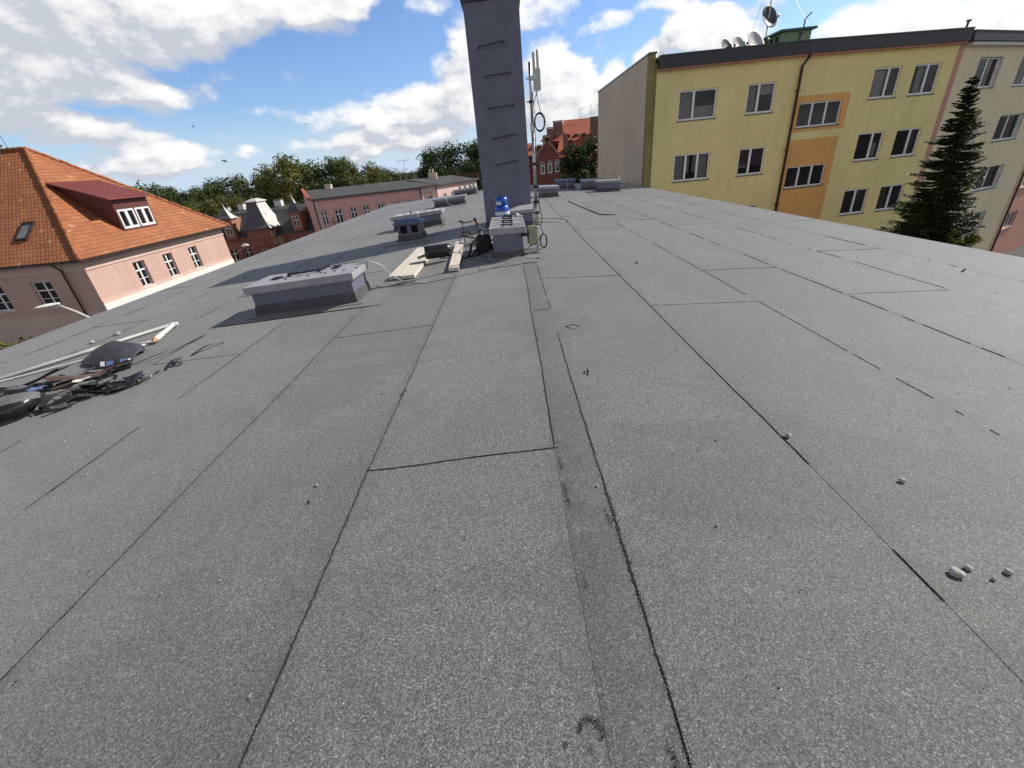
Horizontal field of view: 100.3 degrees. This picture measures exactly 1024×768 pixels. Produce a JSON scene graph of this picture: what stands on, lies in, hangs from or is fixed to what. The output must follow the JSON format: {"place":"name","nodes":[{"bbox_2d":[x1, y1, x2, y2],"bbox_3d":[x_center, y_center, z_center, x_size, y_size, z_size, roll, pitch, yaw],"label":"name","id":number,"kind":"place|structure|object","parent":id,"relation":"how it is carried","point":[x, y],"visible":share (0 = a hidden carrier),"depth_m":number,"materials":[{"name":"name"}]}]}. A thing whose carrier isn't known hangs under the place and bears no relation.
{"place":"outdoors","nodes":[
{"label":"outdoors","id":0,"kind":"place"},
{"bbox_2d":[0,136,234,348],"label":"tiled roof house","id":1,"kind":"structure","parent":0,"point":[83,240],"depth_m":27.41,"materials":[{"name":"orange tile"}]},
{"bbox_2d":[0,287,16,312],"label":"window","id":2,"kind":"structure","parent":1,"relation":"in","point":[5,305],"depth_m":26.59,"materials":[{"name":"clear glass"}]},
{"bbox_2d":[14,221,35,240],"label":"roof window","id":3,"kind":"structure","parent":1,"relation":"in","point":[25,229],"depth_m":25.70,"materials":[{"name":"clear glass"}]},
{"bbox_2d":[32,281,63,308],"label":"window","id":4,"kind":"structure","parent":1,"relation":"in","point":[45,290],"depth_m":26.32,"materials":[{"name":"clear glass"}]},
{"bbox_2d":[132,260,155,287],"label":"window","id":5,"kind":"structure","parent":1,"relation":"in","point":[139,266],"depth_m":29.64,"materials":[{"name":"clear glass"}]},
{"bbox_2d":[162,253,181,277],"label":"window","id":6,"kind":"structure","parent":1,"relation":"in","point":[167,258],"depth_m":32.12,"materials":[{"name":"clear glass"}]},
{"bbox_2d":[188,246,203,269],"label":"window","id":7,"kind":"structure","parent":1,"relation":"in","point":[192,251],"depth_m":34.64,"materials":[{"name":"clear glass"}]},
{"bbox_2d":[301,169,478,231],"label":"pink building","id":8,"kind":"structure","parent":0,"point":[337,204],"depth_m":53.59,"materials":[{"name":"pink plaster"},{"name":"dark felt"},{"name":"dark glass"}]},
{"bbox_2d":[320,211,329,225],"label":"window","id":9,"kind":"structure","parent":8,"relation":"in","point":[324,215],"depth_m":51.30,"materials":[{"name":"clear glass"}]},
{"bbox_2d":[334,209,343,223],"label":"window","id":10,"kind":"structure","parent":8,"relation":"in","point":[338,212],"depth_m":51.91,"materials":[{"name":"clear glass"}]},
{"bbox_2d":[0,0,1023,193],"label":"sky","id":11,"kind":"structure","parent":0,"point":[115,90],"materials":[{"name":"blue"}]},
{"bbox_2d":[528,116,597,184],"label":"brick building","id":12,"kind":"structure","parent":0,"point":[558,138],"depth_m":66.13,"materials":[{"name":"red brick"}]},
{"bbox_2d":[180,172,1023,257],"bbox_3d":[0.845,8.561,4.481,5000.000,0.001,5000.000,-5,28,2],"label":"ground","id":13,"kind":"structure","parent":0,"point":[1018,251],"depth_m":33.49,"materials":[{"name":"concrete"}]},
{"bbox_2d":[0,335,32,349],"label":"broadleaf tree","id":14,"kind":"object","parent":13,"relation":"on","point":[11,344],"visible":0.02,"depth_m":10.78,"materials":[{"name":"green plant"}]},
{"bbox_2d":[32,302,89,317],"bbox_3d":[-14.252,0.437,15.293,0.240,6.980,1.223,20,37,40],"label":"street lamp","id":15,"kind":"object","parent":13,"relation":"on","point":[63,307],"visible":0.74,"depth_m":13.73,"materials":[{"name":"white metal"}]},
{"bbox_2d":[128,179,168,199],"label":"broadleaf tree","id":16,"kind":"object","parent":13,"relation":"on","point":[155,192],"visible":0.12,"depth_m":60.36,"materials":[{"name":"green plant"}]},
{"bbox_2d":[149,186,186,201],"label":"broadleaf tree","id":17,"kind":"object","parent":13,"relation":"on","point":[171,191],"visible":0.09,"depth_m":67.34,"materials":[{"name":"green plant"}]},
{"bbox_2d":[161,186,215,210],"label":"broadleaf tree","id":18,"kind":"object","parent":13,"relation":"on","point":[191,195],"visible":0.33,"depth_m":66.55,"materials":[{"name":"green plant"}]},
{"bbox_2d":[184,198,221,215],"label":"broadleaf tree","id":19,"kind":"object","parent":13,"relation":"on","point":[211,206],"visible":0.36,"depth_m":59.94,"materials":[{"name":"green plant"}]},
{"bbox_2d":[190,182,226,204],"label":"broadleaf tree","id":20,"kind":"object","parent":13,"relation":"on","point":[208,189],"visible":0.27,"depth_m":69.56,"materials":[{"name":"green plant"}]},
{"bbox_2d":[208,193,242,210],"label":"broadleaf tree","id":21,"kind":"object","parent":13,"relation":"on","point":[220,201],"visible":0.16,"depth_m":61.62,"materials":[{"name":"green plant"}]},
{"bbox_2d":[201,173,251,208],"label":"broadleaf tree","id":22,"kind":"object","parent":13,"relation":"on","point":[225,186],"visible":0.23,"depth_m":72.50,"materials":[{"name":"green plant"}]},
{"bbox_2d":[229,193,259,209],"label":"broadleaf tree","id":23,"kind":"object","parent":13,"relation":"on","point":[236,202],"visible":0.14,"depth_m":62.06,"materials":[{"name":"green plant"}]},
{"bbox_2d":[228,174,277,201],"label":"broadleaf tree","id":24,"kind":"object","parent":13,"relation":"on","point":[243,185],"visible":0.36,"depth_m":71.88,"materials":[{"name":"green plant"}]},
{"bbox_2d":[204,194,314,261],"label":"mansion","id":25,"kind":"structure","parent":13,"relation":"on","point":[258,225],"depth_m":58.23,"materials":[{"name":"red brick"},{"name":"clay tile"},{"name":"zinc"}]},
{"bbox_2d":[257,192,279,206],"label":"broadleaf tree","id":26,"kind":"object","parent":13,"relation":"on","point":[268,203],"visible":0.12,"depth_m":64.42,"materials":[{"name":"green plant"}]},
{"bbox_2d":[250,153,314,204],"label":"broadleaf tree","id":27,"kind":"object","parent":13,"relation":"on","point":[284,166],"visible":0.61,"depth_m":64.88,"materials":[{"name":"green plant"}]},
{"bbox_2d":[281,186,307,204],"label":"broadleaf tree","id":28,"kind":"object","parent":13,"relation":"on","point":[286,196],"visible":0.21,"depth_m":64.07,"materials":[{"name":"green plant"}]},
{"bbox_2d":[280,163,323,189],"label":"broadleaf tree","id":29,"kind":"object","parent":13,"relation":"on","point":[307,179],"visible":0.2,"depth_m":68.92,"materials":[{"name":"green plant"}]},
{"bbox_2d":[292,178,328,203],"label":"broadleaf tree","id":30,"kind":"object","parent":13,"relation":"on","point":[316,185],"visible":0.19,"depth_m":65.07,"materials":[{"name":"green plant"}]},
{"bbox_2d":[302,158,342,187],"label":"broadleaf tree","id":31,"kind":"object","parent":13,"relation":"on","point":[320,174],"visible":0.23,"depth_m":71.28,"materials":[{"name":"green plant"}]},
{"bbox_2d":[319,172,353,187],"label":"broadleaf tree","id":32,"kind":"object","parent":13,"relation":"on","point":[344,180],"visible":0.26,"depth_m":67.61,"materials":[{"name":"green plant"}]},
{"bbox_2d":[323,156,360,184],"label":"broadleaf tree","id":33,"kind":"object","parent":13,"relation":"on","point":[342,163],"visible":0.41,"depth_m":71.69,"materials":[{"name":"green plant"}]},
{"bbox_2d":[351,174,371,185],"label":"broadleaf tree","id":34,"kind":"object","parent":13,"relation":"on","point":[360,181],"visible":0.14,"depth_m":69.90,"materials":[{"name":"green plant"}]},
{"bbox_2d":[340,161,386,181],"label":"broadleaf tree","id":35,"kind":"object","parent":13,"relation":"on","point":[364,169],"visible":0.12,"depth_m":74.98,"materials":[{"name":"green plant"}]},
{"bbox_2d":[364,166,392,183],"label":"broadleaf tree","id":36,"kind":"object","parent":13,"relation":"on","point":[379,175],"visible":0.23,"depth_m":71.42,"materials":[{"name":"green plant"}]},
{"bbox_2d":[415,143,471,178],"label":"broadleaf tree","id":37,"kind":"object","parent":13,"relation":"on","point":[430,159],"visible":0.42,"depth_m":78.80,"materials":[{"name":"green plant"}]},
{"bbox_2d":[437,166,458,175],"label":"broadleaf tree","id":38,"kind":"object","parent":13,"relation":"on","point":[449,172],"visible":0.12,"depth_m":74.55,"materials":[{"name":"green plant"}]},
{"bbox_2d":[438,140,482,189],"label":"broadleaf tree","id":39,"kind":"object","parent":13,"relation":"on","point":[465,152],"visible":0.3,"depth_m":80.47,"materials":[{"name":"green plant"}]},
{"bbox_2d":[457,158,482,190],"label":"broadleaf tree","id":40,"kind":"object","parent":13,"relation":"on","point":[463,168],"visible":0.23,"depth_m":75.46,"materials":[{"name":"green plant"}]},
{"bbox_2d":[0,182,1023,767],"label":"flat roofed building","id":41,"kind":"structure","parent":13,"relation":"on","point":[616,598],"depth_m":2.00,"materials":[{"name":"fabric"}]},
{"bbox_2d":[0,391,41,420],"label":"curled felt","id":42,"kind":"object","parent":41,"relation":"on","point":[16,405],"visible":0.99,"depth_m":3.68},
{"bbox_2d":[0,366,68,391],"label":"felt offcut","id":43,"kind":"object","parent":41,"relation":"on","point":[43,376],"visible":0.71,"depth_m":4.55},
{"bbox_2d":[42,402,66,412],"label":"felt offcut","id":44,"kind":"object","parent":41,"relation":"on","point":[59,405],"visible":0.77,"depth_m":3.83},
{"bbox_2d":[38,394,70,411],"bbox_3d":[-4.108,0.172,3.844,0.068,0.068,0.233,7,30,23],"label":"felt offcut","id":45,"kind":"object","parent":44,"relation":"on","point":[64,398],"visible":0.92,"depth_m":3.86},
{"bbox_2d":[37,392,57,407],"bbox_3d":[-4.215,0.141,3.828,0.238,0.069,0.170,-1,28,9],"label":"felt offcut","id":46,"kind":"object","parent":45,"relation":"on","point":[45,399],"visible":0.66,"depth_m":3.83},
{"bbox_2d":[0,344,145,382],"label":"plastic pipe","id":47,"kind":"object","parent":41,"relation":"on","point":[31,373],"visible":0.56,"depth_m":4.88,"materials":[{"name":"white plastic"}]},
{"bbox_2d":[50,370,107,390],"bbox_3d":[-4.253,-0.032,4.196,0.460,0.047,0.040,-27,34,-35],"label":"felt offcut","id":48,"kind":"object","parent":41,"relation":"on","point":[61,386],"visible":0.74,"depth_m":4.16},
{"bbox_2d":[0,324,167,379],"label":"plastic pipe","id":49,"kind":"object","parent":41,"relation":"on","point":[26,370],"visible":0.84,"depth_m":5.19,"materials":[{"name":"white plastic"}]},
{"bbox_2d":[43,359,128,380],"bbox_3d":[-4.235,-0.128,4.283,0.646,0.129,0.063,-26,34,-34],"label":"felt offcut","id":50,"kind":"object","parent":41,"relation":"on","point":[51,378],"visible":0.94,"depth_m":4.22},
{"bbox_2d":[84,363,131,373],"bbox_3d":[-4.257,-0.160,4.511,0.437,0.071,0.072,-13,28,-14],"label":"felt offcut","id":51,"kind":"object","parent":41,"relation":"on","point":[125,366],"visible":0.61,"depth_m":4.52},
{"bbox_2d":[81,340,145,366],"bbox_3d":[-4.568,-0.388,4.949,0.776,0.188,0.563,7,30,22],"label":"folded sheet","id":52,"kind":"object","parent":41,"relation":"on","point":[112,353],"visible":0.95,"depth_m":4.82,"materials":[{"name":"black plastic"}]},
{"bbox_2d":[103,381,131,393],"bbox_3d":[-3.676,0.032,3.997,0.039,0.058,0.218,20,37,40],"label":"felt offcut","id":53,"kind":"object","parent":41,"relation":"on","point":[108,391],"visible":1,"depth_m":3.99,"materials":[{"name":"black"}]},
{"bbox_2d":[109,381,135,390],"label":"felt offcut","id":54,"kind":"object","parent":41,"relation":"on","point":[133,383],"visible":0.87,"depth_m":4.02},
{"bbox_2d":[122,371,144,382],"bbox_3d":[-3.647,-0.064,4.122,0.144,0.049,0.170,20,37,40],"label":"felt offcut","id":55,"kind":"object","parent":54,"relation":"on","point":[135,376],"visible":0.99,"depth_m":4.12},
{"bbox_2d":[138,322,178,344],"bbox_3d":[-4.623,-0.671,5.594,0.247,0.078,0.800,-12,28,-13],"label":"sealant gun","id":56,"kind":"object","parent":41,"relation":"on","point":[163,333],"visible":0.96,"depth_m":5.48,"materials":[{"name":"white plastic"}]},
{"bbox_2d":[242,260,378,319],"bbox_3d":[-2.783,-1.314,5.954,1.630,0.542,0.865,-5,28,2],"label":"vent box","id":57,"kind":"object","parent":41,"relation":"on","point":[326,286],"visible":0.95,"depth_m":5.70,"materials":[{"name":"metal"}]},
{"bbox_2d":[388,247,428,279],"bbox_3d":[-1.726,-2.228,7.708,0.420,0.050,2.530,-5,28,2],"label":"plank","id":58,"kind":"object","parent":41,"relation":"on","point":[411,265],"visible":0.67,"depth_m":7.14,"materials":[{"name":"beige wood"}]},
{"bbox_2d":[392,217,426,241],"bbox_3d":[-2.507,-3.846,10.638,0.710,0.530,0.670,-5,28,2],"label":"vent cowl","id":59,"kind":"object","parent":41,"relation":"on","point":[409,229],"visible":0.93,"depth_m":10.44,"materials":[{"name":"metal"}]},
{"bbox_2d":[390,207,448,232],"bbox_3d":[-2.804,-4.959,12.898,1.685,0.558,0.939,-5,28,2],"label":"vent box","id":60,"kind":"object","parent":41,"relation":"on","point":[434,217],"visible":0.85,"depth_m":12.60,"materials":[{"name":"metal"}]},
{"bbox_2d":[377,255,518,287],"bbox_3d":[-0.790,-1.750,6.531,2.481,0.178,0.647,-15,29,-18],"label":"ground cable","id":61,"kind":"object","parent":41,"relation":"on","point":[448,278],"visible":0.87,"depth_m":6.26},
{"bbox_2d":[432,194,468,208],"bbox_3d":[-2.748,-7.990,18.765,1.615,0.462,1.535,-5,28,2],"label":"vent box","id":62,"kind":"object","parent":41,"relation":"on","point":[450,201],"visible":0.94,"depth_m":18.78,"materials":[{"name":"metal"}]},
{"bbox_2d":[448,241,463,270],"bbox_3d":[-0.988,-2.348,7.713,0.160,0.062,2.534,-6,28,-1],"label":"plank","id":63,"kind":"object","parent":41,"relation":"on","point":[454,264],"visible":0.96,"depth_m":7.27,"materials":[{"name":"beige wood"}]},
{"bbox_2d":[417,243,450,258],"bbox_3d":[-1.361,-2.290,7.401,0.576,0.228,0.232,-13,28,-13],"label":"felt roll","id":64,"kind":"object","parent":63,"relation":"on","point":[437,251],"visible":1,"depth_m":7.34,"materials":[{"name":"black rubber"}]},
{"bbox_2d":[453,184,479,195],"bbox_3d":[-2.673,-11.102,24.514,1.545,0.609,0.865,-5,28,2],"label":"vent box","id":65,"kind":"object","parent":41,"relation":"on","point":[470,190],"visible":0.85,"depth_m":24.28,"materials":[{"name":"metal"}]},
{"bbox_2d":[462,228,492,258],"bbox_3d":[-0.654,-2.498,7.562,0.693,0.439,0.293,-28,35,-36],"label":"backpack","id":66,"kind":"object","parent":41,"relation":"on","point":[483,239],"visible":0.94,"depth_m":7.61,"materials":[{"name":"black fabric"}]},
{"bbox_2d":[460,0,533,226],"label":"chimney stack","id":67,"kind":"object","parent":41,"relation":"on","point":[493,35],"visible":0.97,"depth_m":9.19,"materials":[{"name":"metal"}]},
{"bbox_2d":[487,213,529,261],"bbox_3d":[-0.067,-2.610,7.515,0.745,0.565,1.765,-5,28,2],"label":"vent box","id":68,"kind":"object","parent":41,"relation":"on","point":[507,232],"visible":0.94,"depth_m":6.88,"materials":[{"name":"metal"}]},
{"bbox_2d":[495,197,509,216],"bbox_3d":[-0.187,-3.416,8.762,0.298,0.765,0.298,-5,28,2],"label":"gas cylinder","id":69,"kind":"object","parent":68,"relation":"on","point":[501,208],"visible":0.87,"depth_m":8.57,"materials":[{"name":"blue paint"}]},
{"bbox_2d":[14,208,1011,697],"bbox_3d":[-0.369,-2.410,8.051,13.171,0.364,15.484,-5,28,2],"label":"roof grit","id":70,"kind":"object","parent":41,"relation":"on","point":[450,362],"visible":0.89,"depth_m":2.68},
{"bbox_2d":[509,204,533,225],"bbox_3d":[0.210,-3.918,10.026,0.580,0.475,0.555,-5,28,2],"label":"vent box","id":71,"kind":"object","parent":41,"relation":"on","point":[525,211],"visible":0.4,"depth_m":9.79,"materials":[{"name":"metal"}]},
{"bbox_2d":[524,62,542,250],"bbox_3d":[0.200,-3.328,6.558,0.475,2.621,0.158,-10,28,-8],"label":"antenna mast","id":72,"kind":"object","parent":41,"relation":"on","point":[536,212],"visible":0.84,"depth_m":6.59,"materials":[{"name":"grey metal"}]},
{"bbox_2d":[526,225,539,245],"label":"junction box","id":73,"kind":"object","parent":72,"relation":"attached to","point":[533,237],"visible":0.98,"depth_m":6.92,"materials":[{"name":"beige plastic"}]},
{"bbox_2d":[526,49,541,115],"bbox_3d":[0.310,-4.279,6.110,0.211,0.816,0.055,-5,28,2],"label":"radio antenna","id":74,"kind":"object","parent":72,"relation":"attached to","point":[535,77],"visible":1,"depth_m":6.05,"materials":[{"name":"plastic"}]},
{"bbox_2d":[537,185,560,197],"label":"vent box","id":75,"kind":"object","parent":41,"relation":"on","point":[546,191],"visible":0.77,"depth_m":17.33,"materials":[{"name":"metal"}]},
{"bbox_2d":[554,178,576,189],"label":"vent box","id":76,"kind":"object","parent":41,"relation":"on","point":[564,184],"visible":0.73,"depth_m":21.60,"materials":[{"name":"metal"}]},
{"bbox_2d":[578,178,604,190],"bbox_3d":[3.847,-9.589,20.545,1.215,0.562,0.865,-5,28,2],"label":"vent box","id":77,"kind":"object","parent":41,"relation":"on","point":[588,184],"visible":0.56,"depth_m":20.29,"materials":[{"name":"metal"}]},
{"bbox_2d":[594,176,621,191],"bbox_3d":[4.292,-8.933,19.156,1.215,0.653,0.945,-5,28,2],"label":"vent box","id":78,"kind":"object","parent":41,"relation":"on","point":[610,185],"visible":0.93,"depth_m":18.88,"materials":[{"name":"metal"}]},
{"bbox_2d":[949,566,965,577],"bbox_3d":[1.590,0.674,1.524,0.045,0.024,0.044,18,36,38],"label":"pebble","id":79,"kind":"object","parent":41,"relation":"on","point":[956,572],"visible":1,"depth_m":1.52,"materials":[{"name":"white stone"}]},
{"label":"felt offcut","id":80,"kind":"object","parent":41,"relation":"on","visible":0},
{"bbox_2d":[6,374,65,393],"bbox_3d":[-4.767,0.003,4.290,0.485,0.096,0.072,-17,30,-21],"label":"felt offcut","id":81,"kind":"object","parent":80,"relation":"on","point":[14,391],"visible":0.67,"depth_m":4.29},
{"bbox_2d":[557,134,597,182],"bbox_3d":[6.952,-18.031,42.121,4.864,11.309,5.319,-5,28,2],"label":"broadleaf tree","id":82,"kind":"object","parent":13,"relation":"on","point":[582,167],"visible":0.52,"depth_m":39.95,"materials":[{"name":"green plant"}]},
{"bbox_2d":[598,12,975,233],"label":"yellow apartment house","id":83,"kind":"structure","parent":13,"relation":"on","point":[796,121],"depth_m":22.19,"materials":[{"name":"paint"}]},
{"bbox_2d":[672,152,709,182],"bbox_3d":[9.523,-11.509,22.713,1.970,1.330,0.200,-5,28,2],"label":"window","id":84,"kind":"structure","parent":83,"relation":"in","point":[694,166],"depth_m":22.76,"materials":[{"name":"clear glass"}]},
{"bbox_2d":[676,87,717,122],"bbox_3d":[9.279,-13.980,21.419,1.970,1.330,0.200,-5,28,2],"label":"window","id":85,"kind":"structure","parent":83,"relation":"in","point":[699,104],"depth_m":21.46,"materials":[{"name":"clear glass"}]},
{"bbox_2d":[733,35,748,46],"bbox_3d":[11.427,-17.039,21.420,0.724,0.855,0.761,0,28,12],"label":"satellite dish","id":86,"kind":"object","parent":83,"relation":"on","point":[738,40],"visible":0.62,"depth_m":21.54,"materials":[{"name":"white metal"}]},
{"bbox_2d":[735,146,765,176],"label":"window","id":87,"kind":"structure","parent":83,"relation":"in","point":[750,161],"depth_m":22.67,"materials":[{"name":"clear glass"}]},
{"bbox_2d":[748,29,769,44],"bbox_3d":[12.336,-17.265,21.531,0.961,1.125,1.004,1,28,13],"label":"satellite dish","id":88,"kind":"object","parent":83,"relation":"on","point":[755,37],"visible":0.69,"depth_m":21.68,"materials":[{"name":"white metal"}]},
{"bbox_2d":[744,81,775,115],"bbox_3d":[12.392,-14.239,21.328,1.440,1.330,0.200,-5,28,2],"label":"window","id":89,"kind":"structure","parent":83,"relation":"in","point":[760,96],"depth_m":21.37,"materials":[{"name":"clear glass"}]},
{"bbox_2d":[762,0,780,36],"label":"satellite dish","id":90,"kind":"object","parent":83,"relation":"on","point":[769,15],"visible":1,"depth_m":23.08,"materials":[{"name":"white metal"}]},
{"bbox_2d":[783,163,824,189],"bbox_3d":[15.851,-11.283,23.221,2.366,1.100,0.481,-7,28,-2],"label":"window","id":91,"kind":"structure","parent":83,"relation":"in","point":[806,175],"depth_m":23.22,"materials":[{"name":"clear glass"}]},
{"bbox_2d":[795,99,841,128],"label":"window","id":92,"kind":"structure","parent":83,"relation":"in","point":[824,113],"depth_m":21.90,"materials":[{"name":"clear glass"}]},
{"bbox_2d":[838,188,867,215],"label":"window","id":93,"kind":"structure","parent":83,"relation":"in","point":[853,201],"depth_m":24.32,"materials":[{"name":"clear glass"}]},
{"bbox_2d":[852,131,883,161],"bbox_3d":[19.144,-12.793,23.040,1.603,1.360,0.365,-8,28,-5],"label":"window","id":94,"kind":"structure","parent":83,"relation":"in","point":[868,144],"depth_m":23.04,"materials":[{"name":"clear glass"}]},
{"bbox_2d":[867,66,901,99],"bbox_3d":[18.898,-15.291,21.733,1.603,1.360,0.365,-8,28,-5],"label":"window","id":95,"kind":"structure","parent":83,"relation":"in","point":[885,79],"depth_m":21.73,"materials":[{"name":"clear glass"}]},
{"bbox_2d":[874,184,903,211],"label":"window","id":96,"kind":"structure","parent":83,"relation":"in","point":[889,195],"depth_m":24.52,"materials":[{"name":"clear glass"}]},
{"bbox_2d":[889,127,920,157],"bbox_3d":[21.358,-13.128,23.262,1.583,1.360,0.362,-8,28,-5],"label":"window","id":97,"kind":"structure","parent":83,"relation":"in","point":[905,141],"depth_m":23.26,"materials":[{"name":"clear glass"}]},
{"bbox_2d":[907,63,940,96],"bbox_3d":[21.111,-15.626,21.955,1.583,1.360,0.362,-8,28,-5],"label":"window","id":98,"kind":"structure","parent":83,"relation":"in","point":[925,75],"depth_m":21.95,"materials":[{"name":"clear glass"}]},
{"bbox_2d":[873,76,987,249],"bbox_3d":[18.789,-6.983,18.972,5.252,11.134,5.559,14,34,33],"label":"conifer","id":99,"kind":"object","parent":13,"relation":"on","point":[928,216],"visible":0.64,"depth_m":17.76,"materials":[{"name":"green plant"}]},
{"bbox_2d":[946,210,981,247],"bbox_3d":[18.733,-4.198,18.762,1.187,6.414,1.173,-5,28,2],"label":"broadleaf tree","id":100,"kind":"object","parent":13,"relation":"on","point":[953,237],"visible":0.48,"depth_m":17.59,"materials":[{"name":"green plant"}]},
{"bbox_2d":[905,29,1023,251],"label":"cream apartment house","id":101,"kind":"structure","parent":13,"relation":"on","point":[993,60],"depth_m":24.84,"materials":[{"name":"beige paint"}]},
{"bbox_2d":[972,165,1000,192],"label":"window","id":102,"kind":"structure","parent":101,"relation":"in","point":[991,172],"depth_m":27.57,"materials":[{"name":"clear glass"}]},
{"bbox_2d":[975,58,998,88],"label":"window","id":103,"kind":"structure","parent":101,"relation":"in","point":[986,68],"depth_m":23.38,"materials":[{"name":"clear glass"}]},
{"bbox_2d":[990,113,1020,142],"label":"window","id":104,"kind":"structure","parent":101,"relation":"in","point":[1006,126],"depth_m":26.21,"materials":[{"name":"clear glass"}]},
{"bbox_2d":[1011,57,1023,86],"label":"window","id":105,"kind":"structure","parent":101,"relation":"in","point":[1019,79],"depth_m":24.76,"materials":[{"name":"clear glass"}]},
{"bbox_2d":[989,169,1023,253],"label":"rose apartment house","id":106,"kind":"structure","parent":0,"point":[1011,236],"depth_m":31.61,"materials":[{"name":"pink paint"}]},
{"bbox_2d":[1001,211,1015,230],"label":"window","id":107,"kind":"structure","parent":106,"relation":"in","point":[1010,216],"depth_m":31.16,"materials":[{"name":"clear glass"}]},
{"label":"felt offcut","id":108,"kind":"object","parent":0,"visible":0},
{"bbox_2d":[0,382,43,389],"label":"felt offcut","id":109,"kind":"object","parent":108,"relation":"on","point":[16,387],"visible":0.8,"depth_m":4.37,"materials":[{"name":"grey"}]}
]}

